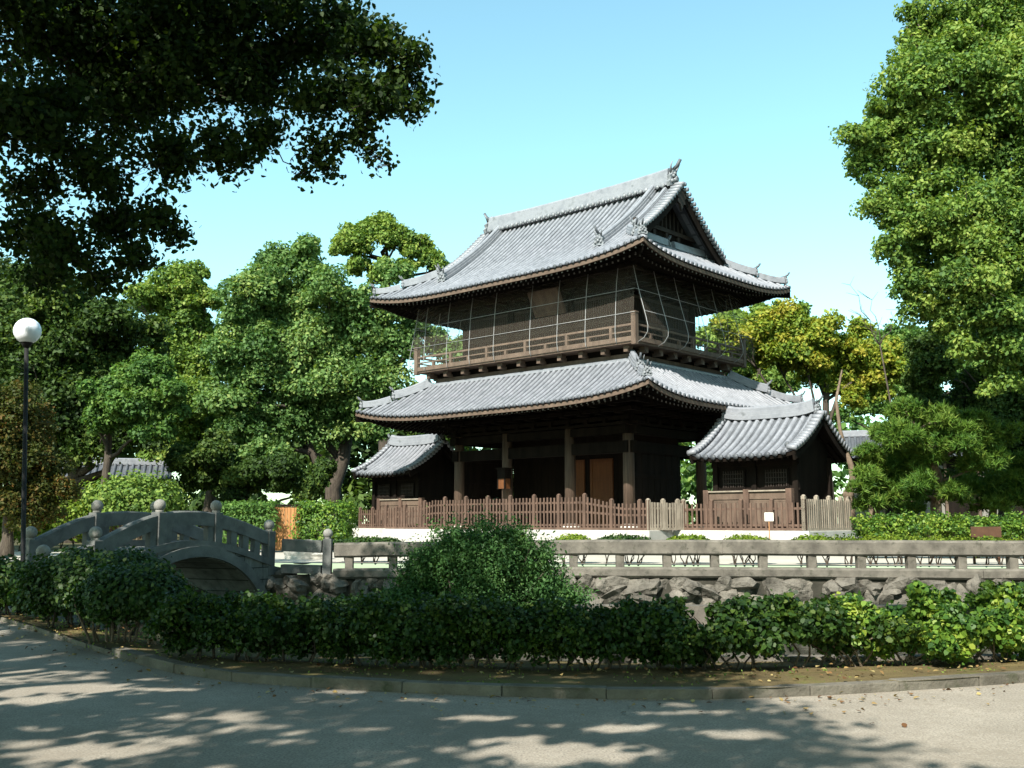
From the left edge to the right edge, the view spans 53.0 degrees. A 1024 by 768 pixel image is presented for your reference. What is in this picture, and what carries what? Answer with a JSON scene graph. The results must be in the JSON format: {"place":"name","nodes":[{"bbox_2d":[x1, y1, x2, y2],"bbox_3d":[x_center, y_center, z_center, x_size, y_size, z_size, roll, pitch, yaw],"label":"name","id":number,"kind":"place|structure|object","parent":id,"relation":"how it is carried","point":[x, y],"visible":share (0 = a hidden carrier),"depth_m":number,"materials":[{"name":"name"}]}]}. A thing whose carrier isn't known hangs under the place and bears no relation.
{"place":"outdoors","nodes":[
{"label":"outdoors","id":0,"kind":"place"},
{"bbox_2d":[52,458,171,538],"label":"hall building","id":1,"kind":"structure","parent":0,"point":[129,464],"depth_m":60.50,"materials":[{"name":"grey tile"}]},
{"bbox_2d":[14,525,690,549],"bbox_3d":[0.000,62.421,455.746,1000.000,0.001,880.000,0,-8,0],"label":"woodland floor","id":2,"kind":"structure","parent":0,"point":[56,547],"depth_m":41.95,"materials":[{"name":"green plant"}]},
{"bbox_2d":[0,251,175,542],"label":"evergreen tree","id":3,"kind":"object","parent":2,"relation":"on","point":[78,339],"visible":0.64,"depth_m":45.94,"materials":[{"name":"green plant"}]},
{"bbox_2d":[75,346,192,491],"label":"maple tree","id":4,"kind":"object","parent":2,"relation":"on","point":[130,398],"visible":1,"depth_m":42.84,"materials":[{"name":"green plant"}]},
{"bbox_2d":[122,258,231,527],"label":"mixed tree","id":5,"kind":"object","parent":2,"relation":"on","point":[180,293],"visible":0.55,"depth_m":58.87,"materials":[{"name":"green plant"}]},
{"bbox_2d":[3,379,493,527],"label":"woodland","id":6,"kind":"object","parent":2,"relation":"on","point":[359,490],"visible":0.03,"depth_m":82.44,"materials":[{"name":"green plant"}]},
{"bbox_2d":[164,427,337,521],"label":"evergreen tree","id":7,"kind":"object","parent":2,"relation":"on","point":[200,464],"visible":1,"depth_m":48.76,"materials":[{"name":"green plant"}]},
{"bbox_2d":[191,232,462,538],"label":"camphor tree","id":8,"kind":"object","parent":2,"relation":"on","point":[302,343],"visible":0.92,"depth_m":55.00,"materials":[{"name":"green plant"}]},
{"bbox_2d":[327,210,450,451],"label":"camphor tree","id":9,"kind":"object","parent":2,"relation":"on","point":[382,228],"visible":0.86,"depth_m":71.17,"materials":[{"name":"green plant"}]},
{"bbox_2d":[696,299,811,394],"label":"camphor tree","id":10,"kind":"object","parent":2,"relation":"on","point":[778,384],"visible":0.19,"depth_m":62.29,"materials":[{"name":"green plant"}]},
{"bbox_2d":[679,413,884,527],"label":"woodland","id":11,"kind":"object","parent":2,"relation":"on","point":[688,476],"visible":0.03,"depth_m":86.54,"materials":[{"name":"green plant"}]},
{"bbox_2d":[707,295,910,515],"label":"maple tree","id":12,"kind":"object","parent":2,"relation":"on","point":[821,353],"visible":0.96,"depth_m":54.02,"materials":[{"name":"yellow plant"}]},
{"bbox_2d":[834,370,855,529],"bbox_3d":[12.408,2.657,38.398,0.563,6.636,1.237,0,-8,0],"label":"crooked trunk","id":13,"kind":"object","parent":2,"relation":"on","point":[849,461],"visible":0.53,"depth_m":37.90,"materials":[{"name":"brown plant"}]},
{"bbox_2d":[843,277,897,401],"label":"dead branch tree","id":14,"kind":"object","parent":2,"relation":"on","point":[879,342],"visible":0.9,"depth_m":46.78,"materials":[{"name":"brown wood"}]},
{"bbox_2d":[843,422,930,516],"bbox_3d":[13.367,3.707,37.011,3.420,4.811,2.636,0,-8,0],"label":"pine tree","id":15,"kind":"object","parent":2,"relation":"on","point":[875,470],"visible":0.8,"depth_m":36.52,"materials":[{"name":"green plant"}]},
{"bbox_2d":[865,408,945,517],"bbox_3d":[15.444,3.635,40.117,2.833,5.784,2.428,4,-9,-27],"label":"pine tree","id":16,"kind":"object","parent":2,"relation":"on","point":[920,507],"visible":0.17,"depth_m":39.47,"materials":[{"name":"green plant"}]},
{"bbox_2d":[829,323,995,429],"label":"camphor tree","id":17,"kind":"object","parent":2,"relation":"on","point":[872,409],"visible":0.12,"depth_m":65.93,"materials":[{"name":"green plant"}]},
{"bbox_2d":[828,0,1023,398],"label":"camphor tree","id":18,"kind":"object","parent":2,"relation":"on","point":[968,271],"visible":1,"depth_m":34.33,"materials":[{"name":"green plant"}]},
{"bbox_2d":[875,395,1023,536],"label":"pine tree","id":19,"kind":"object","parent":2,"relation":"on","point":[970,433],"visible":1,"depth_m":35.68,"materials":[{"name":"green plant"}]},
{"bbox_2d":[900,326,1023,539],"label":"evergreen tree","id":20,"kind":"object","parent":2,"relation":"on","point":[927,371],"visible":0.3,"depth_m":42.80,"materials":[{"name":"green plant"}]},
{"bbox_2d":[943,447,1023,538],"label":"pine tree","id":21,"kind":"object","parent":2,"relation":"on","point":[992,491],"visible":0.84,"depth_m":37.75,"materials":[{"name":"green plant"}]},
{"bbox_2d":[0,621,1023,767],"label":"path","id":22,"kind":"structure","parent":0,"point":[79,711],"depth_m":7.89,"materials":[{"name":"grey concrete"}]},
{"bbox_2d":[0,0,442,307],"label":"overhanging tree","id":23,"kind":"object","parent":22,"relation":"on","point":[144,64],"visible":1,"depth_m":11.44,"materials":[{"name":"green plant"}]},
{"bbox_2d":[0,608,1019,743],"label":"fallen leaves","id":24,"kind":"object","parent":22,"relation":"on","point":[681,671],"visible":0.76,"depth_m":10.21,"materials":[{"name":"brown plant"}]},
{"bbox_2d":[0,615,1023,699],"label":"kerb","id":25,"kind":"structure","parent":22,"relation":"on","point":[170,665],"depth_m":9.49,"materials":[{"name":"concrete"}]},
{"bbox_2d":[0,608,1023,688],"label":"planting bed","id":26,"kind":"object","parent":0,"point":[584,676],"visible":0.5,"depth_m":10.43,"materials":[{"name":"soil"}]},
{"bbox_2d":[0,554,30,615],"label":"shrub","id":27,"kind":"object","parent":26,"relation":"on","point":[7,570],"visible":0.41,"depth_m":16.35,"materials":[{"name":"green plant"}]},
{"bbox_2d":[13,318,41,614],"bbox_3d":[-8.237,1.382,17.169,0.445,5.052,0.444,0,-8,0],"label":"street lamp","id":28,"kind":"object","parent":26,"relation":"on","point":[27,332],"visible":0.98,"depth_m":17.27,"materials":[{"name":"black metal"}]},
{"bbox_2d":[7,581,90,626],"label":"shrub","id":29,"kind":"object","parent":26,"relation":"on","point":[13,598],"visible":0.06,"depth_m":15.81,"materials":[{"name":"green plant"}]},
{"bbox_2d":[9,544,183,634],"bbox_3d":[-5.932,2.945,14.692,2.224,1.315,1.922,4,-9,-30],"label":"shrub","id":30,"kind":"object","parent":26,"relation":"on","point":[49,589],"visible":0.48,"depth_m":14.38,"materials":[{"name":"green plant"}]},
{"bbox_2d":[64,555,197,644],"bbox_3d":[-4.784,2.753,12.850,1.656,1.206,1.465,0,-8,0],"label":"shrub","id":31,"kind":"object","parent":26,"relation":"on","point":[109,594],"visible":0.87,"depth_m":12.48,"materials":[{"name":"green plant"}]},
{"bbox_2d":[1,499,280,630],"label":"arched bridge","id":32,"kind":"structure","parent":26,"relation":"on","point":[205,558],"depth_m":22.07,"materials":[{"name":"stone"}]},
{"bbox_2d":[136,583,448,668],"bbox_3d":[-2.318,2.637,11.132,3.509,1.013,1.219,-2,-8,15],"label":"hedge","id":33,"kind":"object","parent":26,"relation":"on","point":[342,626],"visible":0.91,"depth_m":10.87,"materials":[{"name":"green plant"}]},
{"bbox_2d":[362,496,609,658],"bbox_3d":[-0.337,2.460,13.116,3.169,2.057,1.626,0,-8,0],"label":"round bush","id":34,"kind":"object","parent":26,"relation":"on","point":[483,556],"visible":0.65,"depth_m":12.94,"materials":[{"name":"green plant"}]},
{"bbox_2d":[366,589,710,670],"bbox_3d":[0.284,2.614,10.687,3.560,0.938,1.265,-1,-8,4],"label":"hedge","id":35,"kind":"object","parent":26,"relation":"on","point":[489,627],"visible":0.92,"depth_m":10.45,"materials":[{"name":"green plant"}]},
{"bbox_2d":[640,592,799,669],"bbox_3d":[2.078,2.633,10.683,1.666,0.906,1.230,0,-8,0],"label":"hedge shrub","id":36,"kind":"object","parent":26,"relation":"on","point":[738,625],"visible":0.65,"depth_m":10.41,"materials":[{"name":"green plant"}]},
{"bbox_2d":[573,604,1018,663],"bbox_3d":[5.099,2.998,11.937,8.807,0.850,0.303,0,-8,-1],"label":"dark bank railing","id":37,"kind":"object","parent":26,"relation":"on","point":[699,614],"visible":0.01,"depth_m":11.79,"materials":[{"name":"stone"}]},
{"bbox_2d":[751,589,927,666],"bbox_3d":[3.392,2.638,10.819,1.746,0.933,1.180,0,-8,0],"label":"hedge shrub","id":38,"kind":"object","parent":26,"relation":"on","point":[826,624],"visible":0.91,"depth_m":10.56,"materials":[{"name":"green plant"}]},
{"bbox_2d":[812,590,984,666],"bbox_3d":[4.182,2.660,10.961,1.918,0.927,1.177,0,-8,0],"label":"hedge shrub","id":39,"kind":"object","parent":26,"relation":"on","point":[936,642],"visible":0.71,"depth_m":10.78,"materials":[{"name":"green plant"}]},
{"bbox_2d":[900,580,1023,661],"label":"hedge shrub","id":40,"kind":"object","parent":26,"relation":"on","point":[999,618],"visible":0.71,"depth_m":11.09,"materials":[{"name":"green plant"}]},
{"bbox_2d":[977,580,1023,657],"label":"hedge shrub","id":41,"kind":"object","parent":26,"relation":"on","point":[991,583],"visible":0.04,"depth_m":11.86,"materials":[{"name":"green plant"}]},
{"bbox_2d":[0,0,1023,571],"label":"sky","id":42,"kind":"structure","parent":0,"point":[542,102],"materials":[{"name":"blue"}]},
{"bbox_2d":[5,523,1023,566],"bbox_3d":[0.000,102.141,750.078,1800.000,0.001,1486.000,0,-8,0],"label":"ground","id":43,"kind":"structure","parent":0,"point":[723,560],"depth_m":25.52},
{"bbox_2d":[0,516,20,550],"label":"shrub","id":44,"kind":"object","parent":43,"relation":"on","point":[16,534],"visible":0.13,"depth_m":33.43,"materials":[{"name":"green plant"}]},
{"bbox_2d":[0,375,82,557],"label":"weeping maple","id":45,"kind":"object","parent":43,"relation":"on","point":[46,462],"visible":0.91,"depth_m":27.47,"materials":[{"name":"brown plant"}]},
{"bbox_2d":[36,490,91,548],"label":"shrub","id":46,"kind":"object","parent":43,"relation":"on","point":[48,527],"visible":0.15,"depth_m":34.03,"materials":[{"name":"green plant"}]},
{"bbox_2d":[69,467,192,539],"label":"shrub","id":47,"kind":"object","parent":43,"relation":"on","point":[132,492],"visible":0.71,"depth_m":33.77,"materials":[{"name":"green plant"}]},
{"bbox_2d":[221,498,288,548],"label":"shrub","id":48,"kind":"object","parent":43,"relation":"on","point":[260,508],"visible":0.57,"depth_m":32.36,"materials":[{"name":"green plant"}]},
{"bbox_2d":[269,504,302,550],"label":"wooden gate","id":49,"kind":"structure","parent":43,"relation":"on","point":[284,530],"depth_m":32.68,"materials":[{"name":"orange wood"}]},
{"bbox_2d":[283,551,312,563],"bbox_3d":[-5.425,4.355,26.657,0.940,0.636,0.689,3,-8,-22],"label":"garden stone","id":50,"kind":"object","parent":43,"relation":"on","point":[297,555],"visible":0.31,"depth_m":26.36,"materials":[{"name":"grey stone"}]},
{"bbox_2d":[311,553,321,558],"bbox_3d":[-5.029,4.406,26.654,0.771,0.447,0.504,0,-8,0],"label":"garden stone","id":51,"kind":"object","parent":43,"relation":"on","point":[317,555],"visible":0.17,"depth_m":26.43,"materials":[{"name":"grey stone"}]},
{"bbox_2d":[286,497,361,539],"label":"shrub","id":52,"kind":"object","parent":43,"relation":"on","point":[343,525],"visible":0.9,"depth_m":32.54,"materials":[{"name":"green plant"}]},
{"bbox_2d":[333,535,403,564],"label":"bush","id":53,"kind":"object","parent":43,"relation":"on","point":[366,539],"visible":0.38,"depth_m":24.26,"materials":[{"name":"green plant"}]},
{"bbox_2d":[555,533,590,565],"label":"bush","id":54,"kind":"object","parent":43,"relation":"on","point":[576,536],"visible":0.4,"depth_m":23.64,"materials":[{"name":"green plant"}]},
{"bbox_2d":[352,528,888,541],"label":"stone plinth","id":55,"kind":"structure","parent":43,"relation":"on","point":[404,534],"depth_m":36.95,"materials":[{"name":"grey stone"}]},
{"bbox_2d":[358,506,398,527],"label":"picket fence","id":56,"kind":"object","parent":55,"relation":"on","point":[374,514],"visible":0.71,"depth_m":49.29,"materials":[{"name":"brown wood"}]},
{"bbox_2d":[377,498,424,526],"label":"board screen","id":57,"kind":"object","parent":55,"relation":"on","point":[394,503],"visible":0.52,"depth_m":49.07,"materials":[{"name":"red wood"}]},
{"bbox_2d":[351,433,454,526],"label":"side hall","id":58,"kind":"structure","parent":55,"relation":"on","point":[411,467],"depth_m":50.06,"materials":[{"name":"grey tile"}]},
{"bbox_2d":[384,493,649,529],"bbox_3d":[-0.385,5.137,41.207,14.293,1.368,0.143,-7,-10,42],"label":"picket fence","id":59,"kind":"object","parent":55,"relation":"on","point":[585,512],"visible":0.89,"depth_m":39.98,"materials":[{"name":"red wood"}]},
{"bbox_2d":[355,159,805,527],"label":"temple gate","id":60,"kind":"structure","parent":55,"relation":"on","point":[601,415],"depth_m":43.10,"materials":[{"name":"grey tile"}]},
{"bbox_2d":[495,467,512,488],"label":"box lantern","id":61,"kind":"object","parent":60,"relation":"attached to","point":[503,477],"visible":1,"depth_m":43.52,"materials":[{"name":"brown wood"}]},
{"bbox_2d":[576,460,584,526],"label":"door","id":62,"kind":"structure","parent":60,"relation":"in","point":[580,464],"depth_m":45.92,"materials":[{"name":"brown wood"}]},
{"bbox_2d":[409,265,753,372],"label":"bird net frame","id":63,"kind":"object","parent":60,"relation":"on","point":[615,314],"visible":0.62,"depth_m":42.38,"materials":[{"name":"beige wood"}]},
{"bbox_2d":[590,458,613,526],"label":"door","id":64,"kind":"structure","parent":60,"relation":"in","point":[601,470],"depth_m":45.10,"materials":[{"name":"brown wood"}]},
{"bbox_2d":[646,498,686,529],"bbox_3d":[5.524,4.668,36.836,1.724,1.128,0.143,4,-9,-29],"label":"picket fence","id":65,"kind":"object","parent":55,"relation":"on","point":[677,507],"visible":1,"depth_m":36.78,"materials":[{"name":"brown wood"}]},
{"bbox_2d":[681,498,806,530],"bbox_3d":[7.947,4.527,35.641,4.843,1.088,0.143,-7,-10,42],"label":"picket fence","id":66,"kind":"object","parent":55,"relation":"on","point":[741,509],"visible":0.98,"depth_m":35.53,"materials":[{"name":"red wood"}]},
{"bbox_2d":[703,488,794,527],"bbox_3d":[8.317,4.429,36.270,3.500,1.420,0.240,-7,-10,42],"label":"board screen","id":67,"kind":"object","parent":55,"relation":"on","point":[747,496],"visible":0.59,"depth_m":36.13,"materials":[{"name":"red wood"}]},
{"bbox_2d":[687,395,853,527],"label":"side hall","id":68,"kind":"structure","parent":55,"relation":"on","point":[800,448],"depth_m":37.18,"materials":[{"name":"grey tile"}]},
{"bbox_2d":[801,494,851,530],"bbox_3d":[10.829,4.428,35.317,0.143,1.198,3.543,-7,-10,42],"label":"picket fence","id":69,"kind":"object","parent":55,"relation":"on","point":[828,506],"visible":1,"depth_m":35.18,"materials":[{"name":"brown wood"}]},
{"bbox_2d":[595,533,650,565],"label":"bush","id":70,"kind":"object","parent":43,"relation":"on","point":[620,536],"visible":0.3,"depth_m":23.57,"materials":[{"name":"green plant"}]},
{"bbox_2d":[666,533,709,566],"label":"bush","id":71,"kind":"object","parent":43,"relation":"on","point":[682,536],"visible":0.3,"depth_m":23.34,"materials":[{"name":"green plant"}]},
{"bbox_2d":[723,533,769,566],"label":"bush","id":72,"kind":"object","parent":43,"relation":"on","point":[744,537],"visible":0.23,"depth_m":23.18,"materials":[{"name":"green plant"}]},
{"bbox_2d":[764,513,773,538],"bbox_3d":[7.636,4.483,30.485,0.260,1.328,0.042,0,-8,0],"label":"notice stake","id":73,"kind":"object","parent":43,"relation":"on","point":[768,516],"visible":0.79,"depth_m":30.53,"materials":[{"name":"white wood"}]},
{"bbox_2d":[791,531,834,566],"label":"bush","id":74,"kind":"object","parent":43,"relation":"on","point":[814,537],"visible":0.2,"depth_m":22.96,"materials":[{"name":"green plant"}]},
{"bbox_2d":[830,531,945,566],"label":"border hedge","id":75,"kind":"object","parent":43,"relation":"on","point":[914,537],"visible":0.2,"depth_m":23.01,"materials":[{"name":"green plant"}]},
{"bbox_2d":[848,506,1023,557],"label":"clipped hedge","id":76,"kind":"object","parent":43,"relation":"on","point":[1012,525],"visible":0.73,"depth_m":26.88,"materials":[{"name":"green plant"}]},
{"bbox_2d":[941,533,1023,567],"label":"border hedge","id":77,"kind":"object","parent":43,"relation":"on","point":[954,538],"visible":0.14,"depth_m":22.75,"materials":[{"name":"green plant"}]},
{"bbox_2d":[970,527,1001,563],"bbox_3d":[10.771,3.688,23.336,0.680,0.891,0.100,0,-8,0],"label":"sign board","id":78,"kind":"object","parent":43,"relation":"on","point":[986,531],"visible":0.79,"depth_m":23.33,"materials":[{"name":"brown wood"}]},
{"bbox_2d":[117,620,1018,660],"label":"pond water","id":79,"kind":"structure","parent":0,"point":[803,650],"depth_m":17.48,"materials":[{"name":"liquid"}]},
{"bbox_2d":[842,430,1023,538],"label":"hall building","id":80,"kind":"structure","parent":0,"point":[853,438],"depth_m":60.89,"materials":[{"name":"grey tile"}]},
{"label":"pond bed","id":81,"kind":"structure","parent":0,"visible":0},
{"bbox_2d":[129,570,1023,616],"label":"stone retaining wall","id":82,"kind":"structure","parent":81,"relation":"on","point":[699,591],"depth_m":22.27,"materials":[{"name":"grey stone"}]},
{"bbox_2d":[280,529,332,574],"bbox_3d":[-4.725,3.891,23.733,1.184,1.095,0.260,-1,-8,5],"label":"railing link","id":83,"kind":"object","parent":82,"relation":"on","point":[324,547],"visible":0.98,"depth_m":23.62,"materials":[{"name":"stone"}]},
{"bbox_2d":[333,540,1023,579],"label":"stone railing","id":84,"kind":"object","parent":82,"relation":"on","point":[908,550],"visible":0.77,"depth_m":22.21,"materials":[{"name":"stone"}]}
]}

